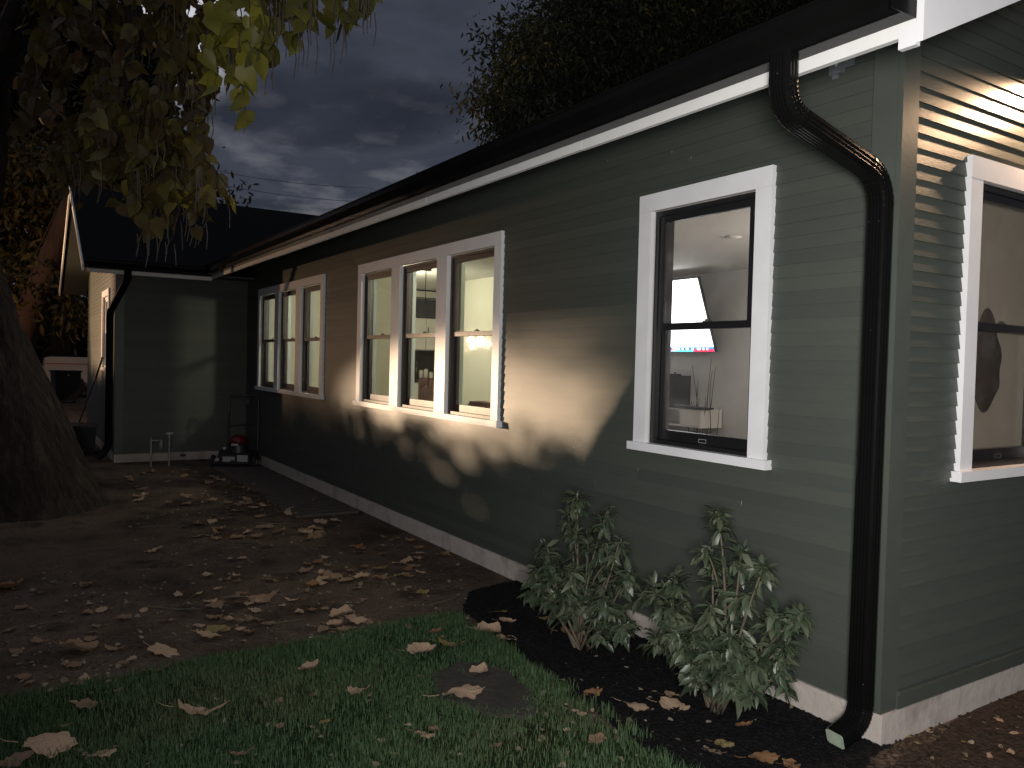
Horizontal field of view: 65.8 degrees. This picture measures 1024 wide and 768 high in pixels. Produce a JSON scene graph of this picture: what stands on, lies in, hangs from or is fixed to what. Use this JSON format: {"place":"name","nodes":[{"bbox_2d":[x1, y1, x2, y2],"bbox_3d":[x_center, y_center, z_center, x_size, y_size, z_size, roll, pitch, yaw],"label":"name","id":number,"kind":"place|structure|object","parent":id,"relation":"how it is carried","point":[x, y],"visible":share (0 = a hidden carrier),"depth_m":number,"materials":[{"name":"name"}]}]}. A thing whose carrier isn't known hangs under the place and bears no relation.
{"place":"outdoors","nodes":[
{"label":"outdoors","id":0,"kind":"place"},
{"bbox_2d":[219,171,362,187],"bbox_3d":[-11.118,-9.226,34.001,10.356,1.387,0.021,1,2,0],"label":"power cable","id":1,"kind":"object","parent":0,"point":[292,182],"visible":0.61,"depth_m":34.00,"materials":[{"name":"rubber"}]},
{"bbox_2d":[230,186,351,201],"bbox_3d":[-11.118,-8.664,34.001,10.359,1.501,0.021,1,2,0],"label":"power cable","id":2,"kind":"object","parent":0,"point":[288,195],"visible":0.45,"depth_m":34.00,"materials":[{"name":"rubber"}]},
{"bbox_2d":[0,608,700,767],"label":"lawn","id":3,"kind":"structure","parent":0,"point":[247,716],"depth_m":3.34,"materials":[{"name":"plant"}]},
{"bbox_2d":[0,750,33,767],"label":"fallen leaf","id":4,"kind":"object","parent":3,"relation":"on","point":[24,755],"visible":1,"depth_m":2.95,"materials":[{"name":"plant"}]},
{"bbox_2d":[0,731,77,757],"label":"fallen leaf","id":5,"kind":"object","parent":3,"relation":"on","point":[53,742],"visible":1,"depth_m":3.05,"materials":[{"name":"plant"}]},
{"bbox_2d":[75,697,97,708],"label":"fallen leaf","id":6,"kind":"object","parent":3,"relation":"on","point":[82,703],"visible":1,"depth_m":3.43,"materials":[{"name":"plant"}]},
{"bbox_2d":[82,748,116,756],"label":"fallen leaf","id":7,"kind":"object","parent":3,"relation":"on","point":[111,751],"visible":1,"depth_m":3.01,"materials":[{"name":"plant"}]},
{"bbox_2d":[158,699,229,714],"bbox_3d":[-1.359,1.365,3.378,0.290,0.073,0.107,14,-11,-11],"label":"fallen leaf","id":8,"kind":"object","parent":3,"relation":"on","point":[185,707],"visible":1,"depth_m":3.38,"materials":[{"name":"plant"}]},
{"bbox_2d":[220,744,255,755],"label":"fallen leaf","id":9,"kind":"object","parent":3,"relation":"on","point":[237,753],"visible":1,"depth_m":3.04,"materials":[{"name":"plant"}]},
{"bbox_2d":[298,659,318,669],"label":"fallen leaf","id":10,"kind":"object","parent":3,"relation":"on","point":[313,664],"visible":0.98,"depth_m":3.91,"materials":[{"name":"plant"}]},
{"bbox_2d":[347,684,369,693],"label":"fallen leaf","id":11,"kind":"object","parent":3,"relation":"on","point":[354,688],"visible":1,"depth_m":3.64,"materials":[{"name":"plant"}]},
{"bbox_2d":[397,642,435,653],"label":"fallen leaf","id":12,"kind":"object","parent":3,"relation":"on","point":[415,647],"visible":1,"depth_m":4.17,"materials":[{"name":"plant"}]},
{"bbox_2d":[405,727,434,738],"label":"fallen leaf","id":13,"kind":"object","parent":3,"relation":"on","point":[422,734],"visible":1,"depth_m":3.22,"materials":[{"name":"plant"}]},
{"bbox_2d":[427,724,442,732],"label":"fallen leaf","id":14,"kind":"object","parent":3,"relation":"on","point":[431,728],"visible":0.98,"depth_m":3.29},
{"bbox_2d":[429,637,465,646],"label":"fallen leaf","id":15,"kind":"object","parent":3,"relation":"on","point":[447,643],"visible":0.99,"depth_m":4.26,"materials":[{"name":"plant"}]},
{"bbox_2d":[432,661,535,718],"bbox_3d":[-0.134,1.433,3.707,0.420,0.018,0.691,0,2,-32],"label":"stepping stone","id":16,"kind":"object","parent":3,"relation":"on","point":[502,689],"visible":0.94,"depth_m":3.69,"materials":[{"name":"stone"}]},
{"bbox_2d":[424,684,485,698],"bbox_3d":[-0.259,1.407,3.593,0.303,0.036,0.138,1,-4,-26],"label":"fallen leaf","id":17,"kind":"object","parent":16,"relation":"on","point":[468,691],"visible":1,"depth_m":3.62,"materials":[{"name":"plant"}]},
{"bbox_2d":[469,662,487,674],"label":"fallen leaf","id":18,"kind":"object","parent":16,"relation":"on","point":[481,667],"visible":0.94,"depth_m":3.91,"materials":[{"name":"plant"}]},
{"bbox_2d":[565,707,586,715],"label":"fallen leaf","id":19,"kind":"object","parent":3,"relation":"on","point":[578,712],"visible":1,"depth_m":3.47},
{"bbox_2d":[582,732,606,743],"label":"fallen leaf","id":20,"kind":"object","parent":3,"relation":"on","point":[593,738],"visible":1,"depth_m":3.23,"materials":[{"name":"plant"}]},
{"bbox_2d":[13,0,710,296],"label":"sky","id":21,"kind":"structure","parent":0,"point":[381,119],"materials":[{"name":"grey"}]},
{"bbox_2d":[414,382,417,398],"bbox_3d":[-1.692,0.388,12.804,1.200,0.848,0.620,0,2,-32],"label":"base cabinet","id":22,"kind":"object","parent":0,"point":[415,390],"visible":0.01,"depth_m":12.55,"materials":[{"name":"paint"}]},
{"bbox_3d":[-1.675,-0.057,12.783,1.220,0.037,0.620,0,2,-32],"label":"kitchen counter","id":23,"kind":"object","parent":22,"relation":"on","visible":0},
{"bbox_2d":[415,362,417,379],"bbox_3d":[-1.538,-0.216,12.757,0.058,0.288,0.058,0,2,-32],"label":"bottle","id":24,"kind":"object","parent":23,"relation":"on","point":[416,373],"visible":0.97,"depth_m":12.73,"materials":[{"name":"grey"}]},
{"bbox_2d":[0,383,959,767],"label":"ground","id":25,"kind":"structure","parent":0,"point":[68,557],"depth_m":5.57,"materials":[{"name":"soil"}]},
{"bbox_2d":[0,578,23,587],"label":"fallen leaf","id":26,"kind":"object","parent":25,"relation":"on","point":[9,584],"visible":1,"depth_m":5.12,"materials":[{"name":"plant"}]},
{"bbox_2d":[12,673,30,678],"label":"fallen leaf","id":27,"kind":"object","parent":25,"relation":"on","point":[23,675],"visible":1,"depth_m":3.73,"materials":[{"name":"plant"}]},
{"bbox_2d":[14,604,28,608],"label":"fallen leaf","id":28,"kind":"object","parent":25,"relation":"on","point":[20,606],"visible":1,"depth_m":4.75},
{"bbox_2d":[30,636,43,642],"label":"fallen leaf","id":29,"kind":"object","parent":25,"relation":"on","point":[35,639],"visible":1,"depth_m":4.19,"materials":[{"name":"plant"}]},
{"bbox_2d":[0,109,117,354],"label":"autumn tree","id":30,"kind":"object","parent":25,"relation":"on","point":[31,267],"visible":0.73,"depth_m":20.45,"materials":[{"name":"brown plant"}]},
{"bbox_2d":[35,296,87,364],"bbox_3d":[-19.346,-1.721,33.130,8.214,5.134,9.178,2,2,24],"label":"dark shrub","id":31,"kind":"object","parent":25,"relation":"on","point":[82,348],"visible":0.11,"depth_m":31.35,"materials":[{"name":"green plant"}]},
{"bbox_2d":[42,356,87,394],"bbox_3d":[-13.851,-0.553,28.535,5.400,1.965,1.890,0,2,-32],"label":"pickup truck","id":32,"kind":"object","parent":25,"relation":"on","point":[64,363],"visible":0.09,"depth_m":26.77,"materials":[{"name":"white paint"}]},
{"bbox_2d":[49,370,81,401],"bbox_3d":[-13.558,0.073,24.018,0.760,0.979,0.679,0,2,-42],"label":"trash bin","id":33,"kind":"object","parent":25,"relation":"on","point":[65,384],"visible":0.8,"depth_m":23.80,"materials":[{"name":"plastic"}]},
{"bbox_2d":[65,661,81,667],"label":"fallen leaf","id":34,"kind":"object","parent":25,"relation":"on","point":[76,663],"visible":1,"depth_m":3.88,"materials":[{"name":"plant"}]},
{"bbox_2d":[53,638,98,650],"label":"fallen leaf","id":35,"kind":"object","parent":25,"relation":"on","point":[79,644],"visible":1,"depth_m":4.13,"materials":[{"name":"plant"}]},
{"bbox_2d":[71,422,98,454],"bbox_3d":[-6.584,0.836,12.050,0.450,0.450,0.650,0,2,-32],"label":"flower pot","id":36,"kind":"object","parent":25,"relation":"on","point":[85,432],"visible":0.61,"depth_m":11.86,"materials":[{"name":"plastic"}]},
{"bbox_2d":[79,357,102,421],"bbox_3d":[-6.818,0.299,12.600,1.397,1.481,0.121,3,2,45],"label":"broom","id":37,"kind":"object","parent":25,"relation":"on","point":[99,366],"visible":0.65,"depth_m":12.38,"materials":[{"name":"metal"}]},
{"bbox_2d":[84,635,100,640],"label":"fallen leaf","id":38,"kind":"object","parent":25,"relation":"on","point":[88,638],"visible":1,"depth_m":4.25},
{"bbox_2d":[95,606,107,612],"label":"fallen leaf","id":39,"kind":"object","parent":25,"relation":"on","point":[101,609],"visible":1,"depth_m":4.73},
{"bbox_2d":[0,0,224,356],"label":"dark tree","id":40,"kind":"object","parent":25,"relation":"on","point":[57,349],"visible":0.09,"depth_m":28.42,"materials":[{"name":"green plant"}]},
{"bbox_2d":[101,644,124,649],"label":"fallen leaf","id":41,"kind":"object","parent":25,"relation":"on","point":[108,647],"visible":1,"depth_m":4.12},
{"bbox_2d":[114,614,131,618],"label":"fallen leaf","id":42,"kind":"object","parent":25,"relation":"on","point":[128,616],"visible":1,"depth_m":4.60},
{"bbox_2d":[118,660,129,664],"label":"fallen leaf","id":43,"kind":"object","parent":25,"relation":"on","point":[124,662],"visible":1,"depth_m":3.93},
{"bbox_2d":[8,94,258,206],"bbox_3d":[-12.827,-4.517,27.322,9.822,10.254,6.501,1,2,2],"label":"orange tree","id":44,"kind":"object","parent":25,"relation":"on","point":[47,136],"visible":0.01,"depth_m":26.02,"materials":[{"name":"green plant"}]},
{"bbox_2d":[142,640,178,656],"bbox_3d":[-1.824,1.372,4.093,0.237,0.020,0.119,14,3,15],"label":"fallen leaf","id":45,"kind":"object","parent":25,"relation":"on","point":[160,648],"visible":1,"depth_m":4.09,"materials":[{"name":"plant"}]},
{"bbox_2d":[149,432,172,466],"bbox_3d":[-4.829,0.901,10.892,0.299,0.470,0.054,0,2,-32],"label":"gas pipe","id":46,"kind":"object","parent":25,"relation":"on","point":[160,444],"visible":1,"depth_m":10.87,"materials":[{"name":"metal"}]},
{"bbox_2d":[0,0,382,522],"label":"catalpa tree","id":47,"kind":"object","parent":25,"relation":"on","point":[46,472],"visible":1,"depth_m":6.48,"materials":[{"name":"green plant"}]},
{"bbox_2d":[189,628,220,637],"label":"fallen leaf","id":48,"kind":"object","parent":25,"relation":"on","point":[208,634],"visible":1,"depth_m":4.34,"materials":[{"name":"plant"}]},
{"bbox_2d":[205,613,222,618],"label":"fallen leaf","id":49,"kind":"object","parent":25,"relation":"on","point":[211,616],"visible":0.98,"depth_m":4.66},
{"bbox_2d":[199,625,230,632],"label":"fallen leaf","id":50,"kind":"object","parent":25,"relation":"on","point":[214,628],"visible":1,"depth_m":4.45,"materials":[{"name":"plant"}]},
{"bbox_2d":[205,602,224,607],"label":"fallen leaf","id":51,"kind":"object","parent":25,"relation":"on","point":[214,604],"visible":1,"depth_m":4.87,"materials":[{"name":"plant"}]},
{"bbox_2d":[223,615,236,619],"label":"fallen leaf","id":52,"kind":"object","parent":25,"relation":"on","point":[228,617],"visible":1,"depth_m":4.61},
{"bbox_2d":[225,534,244,537],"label":"fallen leaf","id":53,"kind":"object","parent":25,"relation":"on","point":[236,536],"visible":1,"depth_m":6.74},
{"bbox_2d":[210,394,261,466],"bbox_3d":[-3.845,0.655,11.120,0.632,0.998,0.669,1,2,-5],"label":"lawn mower","id":54,"kind":"object","parent":25,"relation":"on","point":[236,451],"visible":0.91,"depth_m":11.01,"materials":[{"name":"black metal"}]},
{"bbox_2d":[248,607,261,612],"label":"fallen leaf","id":55,"kind":"object","parent":25,"relation":"on","point":[255,609],"visible":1,"depth_m":4.79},
{"bbox_2d":[222,594,289,597],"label":"twig","id":56,"kind":"object","parent":25,"relation":"on","point":[246,596],"visible":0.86,"depth_m":5.04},
{"bbox_2d":[236,588,279,602],"bbox_3d":[-1.601,1.333,4.988,0.281,0.070,0.104,-3,16,-28],"label":"fallen leaf","id":57,"kind":"object","parent":25,"relation":"on","point":[266,597],"visible":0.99,"depth_m":5.02,"materials":[{"name":"plant"}]},
{"bbox_2d":[250,598,269,601],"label":"fallen leaf","id":58,"kind":"object","parent":25,"relation":"on","point":[257,600],"visible":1,"depth_m":4.96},
{"bbox_2d":[254,524,273,528],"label":"fallen leaf","id":59,"kind":"object","parent":25,"relation":"on","point":[261,526],"visible":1,"depth_m":7.14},
{"bbox_2d":[211,464,358,517],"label":"plank walk","id":60,"kind":"structure","parent":25,"relation":"on","point":[280,491],"depth_m":8.92,"materials":[{"name":"wood"}]},
{"bbox_2d":[265,618,306,624],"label":"twig","id":61,"kind":"object","parent":25,"relation":"on","point":[283,621],"visible":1,"depth_m":4.59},
{"bbox_2d":[306,579,318,585],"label":"fallen leaf","id":62,"kind":"object","parent":25,"relation":"on","point":[313,582],"visible":1,"depth_m":5.38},
{"bbox_2d":[308,532,322,538],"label":"fallen leaf","id":63,"kind":"object","parent":25,"relation":"on","point":[319,535],"visible":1,"depth_m":6.84,"materials":[{"name":"plant"}]},
{"bbox_2d":[314,518,326,523],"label":"fallen leaf","id":64,"kind":"object","parent":25,"relation":"on","point":[322,520],"visible":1,"depth_m":7.42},
{"bbox_2d":[317,623,327,631],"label":"fallen leaf","id":65,"kind":"object","parent":25,"relation":"on","point":[320,628],"visible":1,"depth_m":4.50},
{"bbox_2d":[318,571,338,579],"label":"fallen leaf","id":66,"kind":"object","parent":25,"relation":"on","point":[328,573],"visible":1,"depth_m":5.57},
{"bbox_2d":[322,619,343,624],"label":"fallen leaf","id":67,"kind":"object","parent":25,"relation":"on","point":[335,622],"visible":1,"depth_m":4.58,"materials":[{"name":"plant"}]},
{"bbox_2d":[330,573,342,578],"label":"fallen leaf","id":68,"kind":"object","parent":25,"relation":"on","point":[336,575],"visible":1,"depth_m":5.57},
{"bbox_2d":[327,604,351,616],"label":"fallen leaf","id":69,"kind":"object","parent":25,"relation":"on","point":[345,608],"visible":0.98,"depth_m":4.78,"materials":[{"name":"plant"}]},
{"bbox_2d":[337,625,350,630],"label":"fallen leaf","id":70,"kind":"object","parent":25,"relation":"on","point":[346,628],"visible":0.94,"depth_m":4.49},
{"bbox_2d":[336,615,367,623],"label":"fallen leaf","id":71,"kind":"object","parent":25,"relation":"on","point":[357,620],"visible":1,"depth_m":4.64,"materials":[{"name":"plant"}]},
{"bbox_2d":[400,556,415,561],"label":"fallen leaf","id":72,"kind":"object","parent":25,"relation":"on","point":[408,558],"visible":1,"depth_m":6.08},
{"bbox_2d":[416,589,428,593],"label":"fallen leaf","id":73,"kind":"object","parent":25,"relation":"on","point":[422,591],"visible":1,"depth_m":5.26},
{"bbox_2d":[0,465,1020,767],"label":"leaf debris","id":74,"kind":"object","parent":25,"relation":"on","point":[376,763],"visible":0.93,"depth_m":4.39,"materials":[{"name":"plant"}]},
{"bbox_2d":[59,0,1023,748],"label":"house","id":75,"kind":"structure","parent":25,"relation":"on","point":[851,172],"depth_m":4.15,"materials":[{"name":"green paint"}]},
{"bbox_2d":[100,288,110,370],"bbox_3d":[-6.276,-0.832,12.293,0.142,1.243,1.056,0,2,-32],"label":"window","id":76,"kind":"structure","parent":75,"relation":"in","point":[105,293],"depth_m":12.61,"materials":[{"name":"white paint"}]},
{"bbox_2d":[255,274,325,399],"bbox_3d":[-2.863,-0.593,10.322,0.212,1.443,2.876,0,2,-32],"label":"window","id":77,"kind":"structure","parent":75,"relation":"in","point":[302,386],"depth_m":10.30,"materials":[{"name":"white paint"}]},
{"bbox_2d":[415,318,435,350],"bbox_3d":[-1.625,-0.879,12.940,0.960,0.640,0.370,0,2,-32],"label":"wall cabinet","id":78,"kind":"object","parent":75,"relation":"attached to","point":[426,325],"depth_m":12.88,"materials":[{"name":"paint"}]},
{"bbox_2d":[415,318,425,348],"bbox_3d":[-1.534,-0.873,12.796,0.308,0.620,0.030,0,2,-32],"label":"door","id":79,"kind":"structure","parent":78,"relation":"in","point":[420,326],"depth_m":12.83,"materials":[{"name":"paint"}]},
{"bbox_2d":[426,319,435,349],"bbox_3d":[-1.264,-0.871,12.968,0.308,0.620,0.030,0,2,-32],"label":"door","id":80,"kind":"structure","parent":78,"relation":"in","point":[430,323],"depth_m":12.93,"materials":[{"name":"paint"}]},
{"bbox_2d":[418,377,433,400],"bbox_3d":[-0.812,0.442,8.628,0.460,1.008,0.450,1,2,-2],"label":"dining chair","id":81,"kind":"object","parent":75,"relation":"on","point":[425,388],"visible":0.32,"depth_m":8.78,"materials":[{"name":"wood"}]},
{"bbox_2d":[416,269,435,318],"bbox_3d":[-1.105,-1.157,10.111,0.613,0.626,0.212,0,2,-32],"label":"pendant lamp","id":82,"kind":"object","parent":75,"relation":"hanging from","point":[425,308],"visible":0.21,"depth_m":10.02,"materials":[{"name":"plastic"}]},
{"bbox_2d":[352,230,504,427],"bbox_3d":[-0.779,-0.453,7.042,0.212,1.443,2.878,0,2,-32],"label":"window","id":83,"kind":"structure","parent":75,"relation":"in","point":[449,334],"depth_m":6.66,"materials":[{"name":"white paint"}]},
{"bbox_2d":[468,401,490,407],"bbox_3d":[-0.448,0.523,7.956,0.760,0.660,0.800,0,2,-32],"label":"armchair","id":84,"kind":"object","parent":75,"relation":"on","point":[485,404],"visible":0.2,"depth_m":8.20,"materials":[{"name":"fabric"}]},
{"bbox_2d":[671,276,717,351],"bbox_3d":[1.810,-0.780,9.146,0.340,0.814,1.220,0,2,-32],"label":"television","id":85,"kind":"object","parent":75,"relation":"attached to","point":[689,303],"visible":0.47,"depth_m":8.81,"materials":[{"name":"plastic"}]},
{"bbox_2d":[668,407,721,428],"bbox_3d":[1.828,0.359,9.194,0.333,0.200,1.300,0,2,-32],"label":"wall shelf","id":86,"kind":"object","parent":75,"relation":"attached to","point":[686,417],"depth_m":8.69,"materials":[{"name":"paint"}]},
{"bbox_2d":[669,375,713,409],"bbox_3d":[1.885,0.082,8.951,0.180,0.360,0.910,0,2,-32],"label":"computer monitor","id":87,"kind":"object","parent":86,"relation":"on","point":[679,389],"visible":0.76,"depth_m":8.93,"materials":[{"name":"plastic"}]},
{"bbox_2d":[627,165,776,469],"bbox_3d":[1.034,-0.330,4.189,0.212,1.443,0.989,0,2,-32],"label":"window","id":88,"kind":"structure","parent":75,"relation":"in","point":[751,452],"depth_m":4.17,"materials":[{"name":"white paint"}]},
{"bbox_2d":[686,359,719,434],"bbox_3d":[2.071,0.367,8.714,0.184,1.291,0.421,0,2,-32],"label":"branch arrangement","id":89,"kind":"object","parent":75,"relation":"on","point":[706,404],"visible":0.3,"depth_m":8.64,"materials":[{"name":"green plant"}]},
{"bbox_2d":[724,235,741,239],"bbox_3d":[1.797,-1.190,6.440,0.138,0.016,0.138,0,2,-32],"label":"ceiling light","id":90,"kind":"object","parent":75,"relation":"attached to","point":[732,237],"visible":1,"depth_m":6.41,"materials":[{"name":"white glass"}]},
{"bbox_2d":[950,155,1023,482],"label":"window","id":91,"kind":"structure","parent":75,"relation":"in","point":[971,464],"depth_m":3.53,"materials":[{"name":"white paint"}]},
{"bbox_2d":[975,308,1001,412],"bbox_3d":[2.307,-0.115,3.853,0.258,0.510,0.076,0,2,-32],"label":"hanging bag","id":92,"kind":"object","parent":75,"relation":"hanging from","point":[988,363],"visible":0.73,"depth_m":3.81,"materials":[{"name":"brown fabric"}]},
{"bbox_2d":[440,0,813,144],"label":"locust tree","id":93,"kind":"object","parent":25,"relation":"on","point":[606,45],"visible":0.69,"depth_m":15.95,"materials":[{"name":"green plant"}]},
{"bbox_2d":[462,580,891,767],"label":"mulch chips","id":94,"kind":"object","parent":25,"relation":"on","point":[718,721],"visible":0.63,"depth_m":3.58,"materials":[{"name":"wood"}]},
{"bbox_2d":[467,621,500,631],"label":"fallen leaf","id":95,"kind":"object","parent":94,"relation":"on","point":[496,626],"visible":0.91,"depth_m":4.51,"materials":[{"name":"plant"}]},
{"bbox_2d":[487,633,516,640],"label":"fallen leaf","id":96,"kind":"object","parent":94,"relation":"on","point":[502,636],"visible":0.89,"depth_m":4.42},
{"bbox_2d":[494,617,515,621],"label":"fallen leaf","id":97,"kind":"object","parent":94,"relation":"on","point":[503,619],"visible":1,"depth_m":4.71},
{"bbox_2d":[517,490,662,653],"bbox_3d":[0.376,1.015,4.259,0.488,0.879,1.053,0,2,-32],"label":"shrub","id":98,"kind":"object","parent":94,"relation":"on","point":[570,595],"visible":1,"depth_m":4.22,"materials":[{"name":"green plant"}]},
{"bbox_2d":[583,688,601,696],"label":"fallen leaf","id":99,"kind":"object","parent":94,"relation":"on","point":[597,691],"visible":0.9,"depth_m":3.71,"materials":[{"name":"plant"}]},
{"bbox_2d":[613,697,649,710],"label":"fallen leaf","id":100,"kind":"object","parent":94,"relation":"on","point":[635,706],"visible":1,"depth_m":3.55,"materials":[{"name":"plant"}]},
{"bbox_2d":[647,696,689,712],"bbox_3d":[0.705,1.445,3.579,0.197,0.028,0.114,11,13,3],"label":"fallen leaf","id":101,"kind":"object","parent":94,"relation":"on","point":[665,702],"visible":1,"depth_m":3.59,"materials":[{"name":"plant"}]},
{"bbox_2d":[664,690,679,697],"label":"fallen leaf","id":102,"kind":"object","parent":94,"relation":"on","point":[669,694],"visible":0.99,"depth_m":3.71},
{"bbox_2d":[704,748,726,754],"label":"fallen leaf","id":103,"kind":"object","parent":94,"relation":"on","point":[713,750],"visible":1,"depth_m":3.17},
{"bbox_2d":[706,739,733,747],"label":"fallen leaf","id":104,"kind":"object","parent":94,"relation":"on","point":[723,741],"visible":1,"depth_m":3.24,"materials":[{"name":"plant"}]},
{"bbox_2d":[636,505,818,720],"bbox_3d":[0.918,1.016,3.526,0.503,0.942,0.965,0,2,-32],"label":"shrub","id":105,"kind":"object","parent":94,"relation":"on","point":[704,649],"visible":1,"depth_m":3.42,"materials":[{"name":"green plant"}]},
{"bbox_2d":[735,720,752,726],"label":"fallen leaf","id":106,"kind":"object","parent":94,"relation":"on","point":[743,723],"visible":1,"depth_m":3.42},
{"bbox_2d":[736,750,779,763],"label":"fallen leaf","id":107,"kind":"object","parent":94,"relation":"on","point":[766,756],"visible":1,"depth_m":3.12,"materials":[{"name":"plant"}]},
{"bbox_2d":[776,758,800,767],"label":"fallen leaf","id":108,"kind":"object","parent":94,"relation":"on","point":[788,762],"visible":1,"depth_m":3.08,"materials":[{"name":"plant"}]},
{"bbox_2d":[891,691,1023,767],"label":"soil strip","id":109,"kind":"object","parent":25,"relation":"on","point":[961,745],"visible":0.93,"depth_m":3.32,"materials":[{"name":"soil"}]},
{"bbox_2d":[865,690,1023,767],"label":"soil clods","id":110,"kind":"object","parent":109,"relation":"on","point":[933,751],"visible":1,"depth_m":3.31,"materials":[{"name":"soil"}]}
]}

